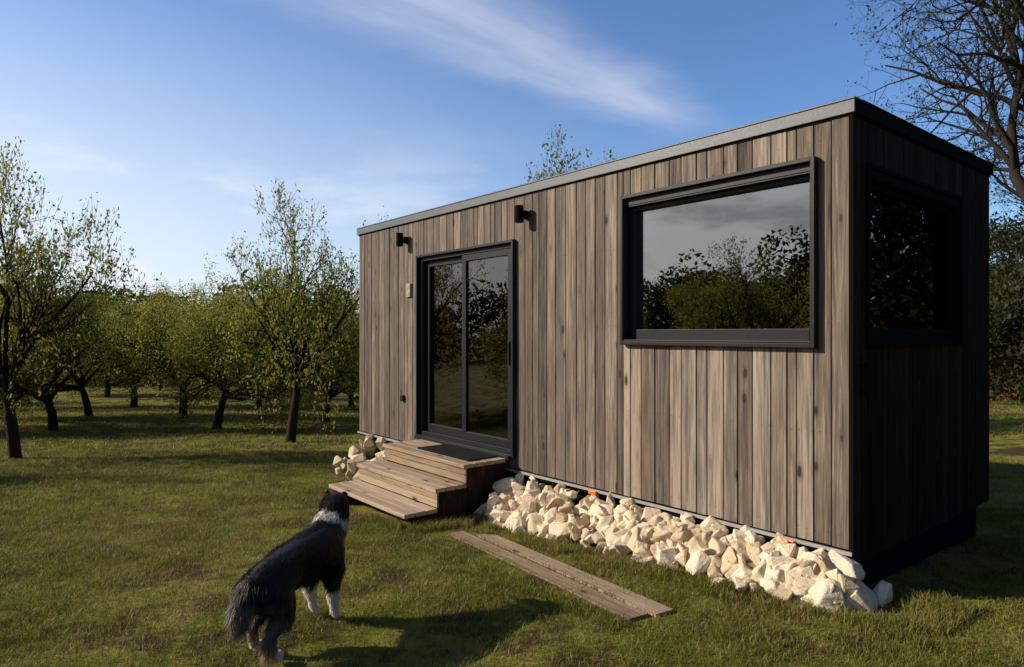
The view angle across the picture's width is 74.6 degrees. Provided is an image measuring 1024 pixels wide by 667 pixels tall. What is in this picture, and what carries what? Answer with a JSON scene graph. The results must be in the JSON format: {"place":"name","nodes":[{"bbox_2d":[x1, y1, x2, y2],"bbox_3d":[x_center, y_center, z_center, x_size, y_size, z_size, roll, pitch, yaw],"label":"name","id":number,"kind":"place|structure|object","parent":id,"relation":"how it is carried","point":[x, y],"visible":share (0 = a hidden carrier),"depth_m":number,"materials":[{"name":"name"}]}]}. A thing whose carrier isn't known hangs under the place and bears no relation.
{"place":"outdoors","nodes":[
{"label":"outdoors","id":0,"kind":"place"},
{"bbox_2d":[0,381,1023,666],"bbox_3d":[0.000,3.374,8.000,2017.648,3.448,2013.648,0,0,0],"label":"ground","id":1,"kind":"structure","parent":0,"point":[1006,445],"depth_m":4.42,"materials":[{"name":"green plant"}]},
{"bbox_2d":[0,273,67,406],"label":"apple tree","id":2,"kind":"object","parent":1,"relation":"on","point":[16,315],"depth_m":27.91,"materials":[{"name":"green plant"}]},
{"bbox_2d":[0,279,78,420],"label":"apple tree","id":3,"kind":"object","parent":1,"relation":"on","point":[30,402],"visible":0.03,"depth_m":21.11,"materials":[{"name":"green plant"}]},
{"bbox_2d":[0,260,133,431],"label":"apple tree","id":4,"kind":"object","parent":1,"relation":"on","point":[46,397],"visible":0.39,"depth_m":17.36,"materials":[{"name":"green plant"}]},
{"bbox_2d":[0,302,154,419],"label":"apple tree","id":5,"kind":"object","parent":1,"relation":"on","point":[81,381],"visible":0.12,"depth_m":22.83,"materials":[{"name":"green plant"}]},
{"bbox_2d":[0,136,161,458],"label":"apple tree","id":6,"kind":"object","parent":1,"relation":"on","point":[42,330],"visible":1,"depth_m":11.64,"materials":[{"name":"green plant"}]},
{"bbox_2d":[50,293,134,395],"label":"apple tree","id":7,"kind":"object","parent":1,"relation":"on","point":[103,381],"visible":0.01,"depth_m":37.77,"materials":[{"name":"green plant"}]},
{"bbox_2d":[50,284,154,397],"bbox_3d":[-21.625,0.394,35.935,6.949,6.581,5.608,0,0,-20],"label":"apple tree","id":8,"kind":"object","parent":1,"relation":"on","point":[107,392],"visible":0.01,"depth_m":35.89,"materials":[{"name":"green plant"}]},
{"bbox_2d":[64,275,201,407],"bbox_3d":[-15.711,0.422,27.927,6.415,5.810,5.176,0,0,-8],"label":"apple tree","id":9,"kind":"object","parent":1,"relation":"on","point":[133,402],"visible":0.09,"depth_m":27.89,"materials":[{"name":"green plant"}]},
{"bbox_2d":[132,278,201,390],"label":"apple tree","id":10,"kind":"object","parent":1,"relation":"on","point":[153,302],"visible":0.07,"depth_m":43.14,"materials":[{"name":"green plant"}]},
{"bbox_2d":[84,253,264,418],"bbox_3d":[-10.741,0.165,21.925,6.147,5.670,4.960,0,0,-2],"label":"apple tree","id":11,"kind":"object","parent":1,"relation":"on","point":[142,325],"visible":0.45,"depth_m":21.59,"materials":[{"name":"green plant"}]},
{"bbox_2d":[1,269,358,386],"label":"distant trees","id":12,"kind":"object","parent":1,"relation":"on","point":[220,288],"depth_m":53.13,"materials":[{"name":"green plant"}]},
{"bbox_2d":[131,283,245,399],"bbox_3d":[-15.401,0.470,33.877,6.314,6.283,7.412,0,0,43],"label":"apple tree","id":13,"kind":"object","parent":1,"relation":"on","point":[191,300],"visible":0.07,"depth_m":33.61,"materials":[{"name":"green plant"}]},
{"bbox_2d":[168,287,241,392],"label":"apple tree","id":14,"kind":"object","parent":1,"relation":"on","point":[199,379],"depth_m":41.34,"materials":[{"name":"green plant"}]},
{"bbox_2d":[137,279,339,433],"bbox_3d":[-7.421,0.657,18.353,6.005,4.652,4.360,0,0,4],"label":"apple tree","id":15,"kind":"object","parent":1,"relation":"on","point":[192,334],"visible":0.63,"depth_m":17.45,"materials":[{"name":"green plant"}]},
{"bbox_2d":[197,274,344,409],"bbox_3d":[-9.763,0.463,26.796,5.710,5.599,5.396,0,0,-41],"label":"apple tree","id":16,"kind":"object","parent":1,"relation":"on","point":[209,306],"visible":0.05,"depth_m":26.37,"materials":[{"name":"green plant"}]},
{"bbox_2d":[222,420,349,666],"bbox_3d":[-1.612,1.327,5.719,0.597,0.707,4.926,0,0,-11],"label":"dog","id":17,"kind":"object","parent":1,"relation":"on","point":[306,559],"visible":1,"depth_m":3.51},
{"bbox_2d":[207,179,396,444],"bbox_3d":[-4.753,-0.342,14.643,5.245,5.928,4.469,0,0,35],"label":"apple tree","id":18,"kind":"object","parent":1,"relation":"on","point":[281,325],"visible":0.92,"depth_m":14.08,"materials":[{"name":"green plant"}]},
{"bbox_2d":[257,302,358,410],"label":"apple tree","id":19,"kind":"object","parent":1,"relation":"on","point":[349,401],"visible":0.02,"depth_m":26.34,"materials":[{"name":"green plant"}]},
{"bbox_2d":[260,283,358,422],"bbox_3d":[-5.479,0.625,20.794,4.717,4.625,4.457,0,0,-35],"label":"apple tree","id":20,"kind":"object","parent":1,"relation":"on","point":[332,395],"visible":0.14,"depth_m":20.39,"materials":[{"name":"green plant"}]},
{"bbox_2d":[329,439,504,525],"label":"wooden steps","id":21,"kind":"structure","parent":1,"relation":"on","point":[395,479],"depth_m":6.88,"materials":[{"name":"wood"}]},
{"bbox_2d":[448,531,647,621],"bbox_3d":[0.121,1.748,5.021,0.150,0.032,2.437,0,-3,-31],"label":"plank","id":22,"kind":"object","parent":1,"relation":"on","point":[617,606],"visible":0.84,"depth_m":4.66,"materials":[{"name":"brown wood"}]},
{"bbox_2d":[505,472,590,504],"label":"wheels","id":23,"kind":"object","parent":1,"relation":"on","point":[582,494],"visible":0.02,"depth_m":6.76,"materials":[{"name":"rubber"}]},
{"bbox_2d":[520,123,616,184],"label":"apple tree","id":24,"kind":"object","parent":1,"relation":"on","point":[561,163],"visible":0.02,"depth_m":14.82,"materials":[{"name":"green plant"}]},
{"bbox_2d":[477,533,673,616],"bbox_3d":[0.335,1.748,5.028,0.150,0.032,2.298,0,-3,-31],"label":"plank","id":25,"kind":"object","parent":1,"relation":"on","point":[651,606],"visible":0.72,"depth_m":4.70,"materials":[{"name":"brown wood"}]},
{"bbox_2d":[333,433,892,612],"bbox_3d":[-0.129,1.685,6.796,0.734,0.612,7.148,0,0,-39],"label":"stone border","id":26,"kind":"object","parent":1,"relation":"on","point":[743,557],"visible":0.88,"depth_m":5.07,"materials":[{"name":"stone"}]},
{"bbox_2d":[360,431,975,585],"bbox_3d":[1.037,1.845,7.909,2.705,0.869,6.940,0,0,-39],"label":"chassis","id":27,"kind":"object","parent":1,"relation":"on","point":[919,547],"visible":0.13,"depth_m":5.25,"materials":[{"name":"black metal"}]},
{"bbox_2d":[588,490,794,543],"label":"side marker reflectors","id":28,"kind":"object","parent":27,"relation":"attached to","point":[592,492],"visible":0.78,"depth_m":6.04,"materials":[{"name":"orange plastic"}]},
{"bbox_2d":[814,126,814,540],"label":"wall panels","id":29,"kind":"object","parent":27,"relation":"on","point":[814,403],"visible":0.16,"depth_m":4.56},
{"bbox_2d":[416,239,515,457],"bbox_3d":[-0.537,0.158,7.745,0.170,2.269,1.924,0,0,-39],"label":"door surround","id":30,"kind":"object","parent":29,"relation":"attached to","point":[513,347],"visible":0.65,"depth_m":7.13,"materials":[{"name":"black metal"}]},
{"bbox_2d":[414,243,512,459],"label":"door frames","id":31,"kind":"structure","parent":30,"relation":"in","point":[462,435],"depth_m":7.78,"materials":[{"name":"black metal"}]},
{"bbox_2d":[431,255,507,438],"bbox_3d":[-0.519,0.147,7.760,0.058,1.955,1.622,0,0,-39],"label":"door glass","id":32,"kind":"object","parent":31,"relation":"in","point":[487,346],"visible":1,"depth_m":7.61,"materials":[{"name":"glass"}]},
{"bbox_2d":[357,431,851,556],"bbox_3d":[-0.021,1.425,7.037,0.012,0.024,6.990,0,0,-39],"label":"base flashing","id":33,"kind":"object","parent":29,"relation":"attached to","point":[827,548],"visible":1,"depth_m":5.40,"materials":[{"name":"grey metal"}]},
{"bbox_2d":[359,116,849,549],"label":"front cladding","id":34,"kind":"structure","parent":29,"relation":"attached to","point":[590,382],"depth_m":5.71,"materials":[{"name":"brown wood"}]},
{"bbox_2d":[396,233,407,246],"bbox_3d":[-1.420,-1.205,8.651,0.150,0.170,0.090,0,0,-39],"label":"wall lamp","id":35,"kind":"object","parent":34,"relation":"attached to","point":[400,239],"visible":1,"depth_m":8.60,"materials":[{"name":"black metal"}]},
{"bbox_2d":[406,283,411,296],"bbox_3d":[-1.326,-0.555,8.624,0.030,0.170,0.100,0,0,-39],"label":"key box","id":36,"kind":"object","parent":34,"relation":"attached to","point":[409,290],"visible":1,"depth_m":8.59,"materials":[{"name":"beige plastic"}]},
{"bbox_2d":[515,205,529,222],"bbox_3d":[0.096,-1.205,6.797,0.150,0.170,0.090,0,0,-39],"label":"wall lamp","id":37,"kind":"object","parent":34,"relation":"attached to","point":[521,214],"visible":1,"depth_m":6.75,"materials":[{"name":"black metal"}]},
{"bbox_2d":[362,135,838,534],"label":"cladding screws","id":38,"kind":"object","parent":34,"relation":"attached to","point":[598,326],"visible":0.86,"depth_m":5.94,"materials":[{"name":"grey metal"}]},
{"bbox_2d":[850,115,853,552],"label":"corner trim","id":39,"kind":"structure","parent":34,"relation":"attached to","point":[852,333],"depth_m":4.34,"materials":[{"name":"black metal"}]},
{"bbox_2d":[358,112,990,235],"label":"roof deck","id":40,"kind":"structure","parent":29,"relation":"on","point":[827,120],"depth_m":5.33,"materials":[{"name":"grey metal"}]},
{"bbox_2d":[357,98,854,234],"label":"front fascia","id":41,"kind":"structure","parent":40,"relation":"attached to","point":[812,115],"depth_m":5.57,"materials":[{"name":"grey metal"}]},
{"bbox_2d":[854,99,993,175],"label":"side fascia","id":42,"kind":"structure","parent":40,"relation":"attached to","point":[876,114],"depth_m":4.97,"materials":[{"name":"black metal"}]},
{"bbox_2d":[620,156,817,347],"bbox_3d":[1.540,-0.545,5.200,0.175,1.284,1.714,0,0,-39],"label":"front window surround","id":43,"kind":"object","parent":29,"relation":"attached to","point":[625,270],"visible":0.7,"depth_m":5.00,"materials":[{"name":"metal"}]},
{"bbox_2d":[623,163,809,342],"bbox_3d":[1.548,-0.545,5.207,0.175,1.222,1.652,0,0,-39],"label":"front window frame","id":44,"kind":"object","parent":43,"relation":"attached to","point":[776,178],"visible":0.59,"depth_m":5.21,"materials":[{"name":"metal"}]},
{"bbox_2d":[638,181,809,329],"bbox_3d":[1.583,-0.545,5.236,0.010,1.030,1.554,0,0,-39],"label":"front window glass","id":45,"kind":"object","parent":44,"relation":"attached to","point":[739,261],"visible":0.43,"depth_m":5.14,"materials":[{"name":"clear glass"}]},
{"bbox_2d":[866,162,962,347],"bbox_3d":[3.002,-0.517,5.059,1.774,1.229,0.140,0,0,-39],"label":"side window surround","id":46,"kind":"object","parent":29,"relation":"attached to","point":[957,274],"visible":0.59,"depth_m":5.21,"materials":[{"name":"black metal"}]},
{"bbox_2d":[871,169,959,342],"bbox_3d":[2.996,-0.517,5.067,1.712,1.167,0.140,0,0,-39],"label":"side window frame","id":47,"kind":"object","parent":46,"relation":"attached to","point":[888,185],"visible":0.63,"depth_m":5.17,"materials":[{"name":"black metal"}]},
{"bbox_2d":[871,191,944,328],"bbox_3d":[2.978,-0.517,5.089,1.614,0.975,0.010,0,0,-39],"label":"side window glass","id":48,"kind":"object","parent":47,"relation":"attached to","point":[907,265],"visible":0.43,"depth_m":5.09,"materials":[{"name":"glass"}]},
{"bbox_2d":[851,116,988,562],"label":"side cladding","id":49,"kind":"structure","parent":29,"relation":"attached to","point":[921,439],"depth_m":5.04,"materials":[{"name":"black wood"}]},
{"bbox_2d":[834,0,1023,203],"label":"bare tree","id":50,"kind":"object","parent":1,"relation":"on","point":[1008,139],"visible":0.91,"depth_m":17.52,"materials":[{"name":"brown plant"}]},
{"bbox_2d":[943,67,1023,236],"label":"bare tree","id":51,"kind":"object","parent":1,"relation":"on","point":[1011,190],"visible":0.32,"depth_m":25.61,"materials":[{"name":"brown plant"}]},
{"bbox_2d":[989,218,1014,280],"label":"woodland tree","id":52,"kind":"object","parent":1,"relation":"on","point":[991,255],"visible":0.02,"depth_m":30.33,"materials":[{"name":"green plant"}]},
{"bbox_2d":[989,238,1023,406],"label":"woodland tree","id":53,"kind":"object","parent":1,"relation":"on","point":[1006,319],"visible":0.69,"depth_m":19.11,"materials":[{"name":"green plant"}]},
{"bbox_2d":[989,205,1023,373],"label":"woodland tree","id":54,"kind":"object","parent":1,"relation":"on","point":[1019,233],"visible":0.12,"depth_m":21.30,"materials":[{"name":"green plant"}]},
{"bbox_2d":[989,207,1023,363],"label":"woodland tree","id":55,"kind":"object","parent":1,"relation":"on","point":[992,228],"visible":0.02,"depth_m":24.61,"materials":[{"name":"green plant"}]},
{"bbox_2d":[989,370,1023,403],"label":"leaf pile","id":56,"kind":"object","parent":1,"relation":"on","point":[1014,394],"visible":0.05,"depth_m":21.35,"materials":[{"name":"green plant"}]},
{"bbox_2d":[0,0,1023,316],"label":"sky","id":57,"kind":"structure","parent":0,"point":[173,112],"materials":[{"name":"blue"}]},
{"bbox_2d":[356,96,862,228],"bbox_3d":[0.015,-1.518,7.064,0.118,0.013,7.034,0,0,-39],"label":"roof coping","id":58,"kind":"object","parent":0,"point":[792,113],"visible":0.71,"depth_m":5.55,"materials":[{"name":"grey metal"}]}
]}

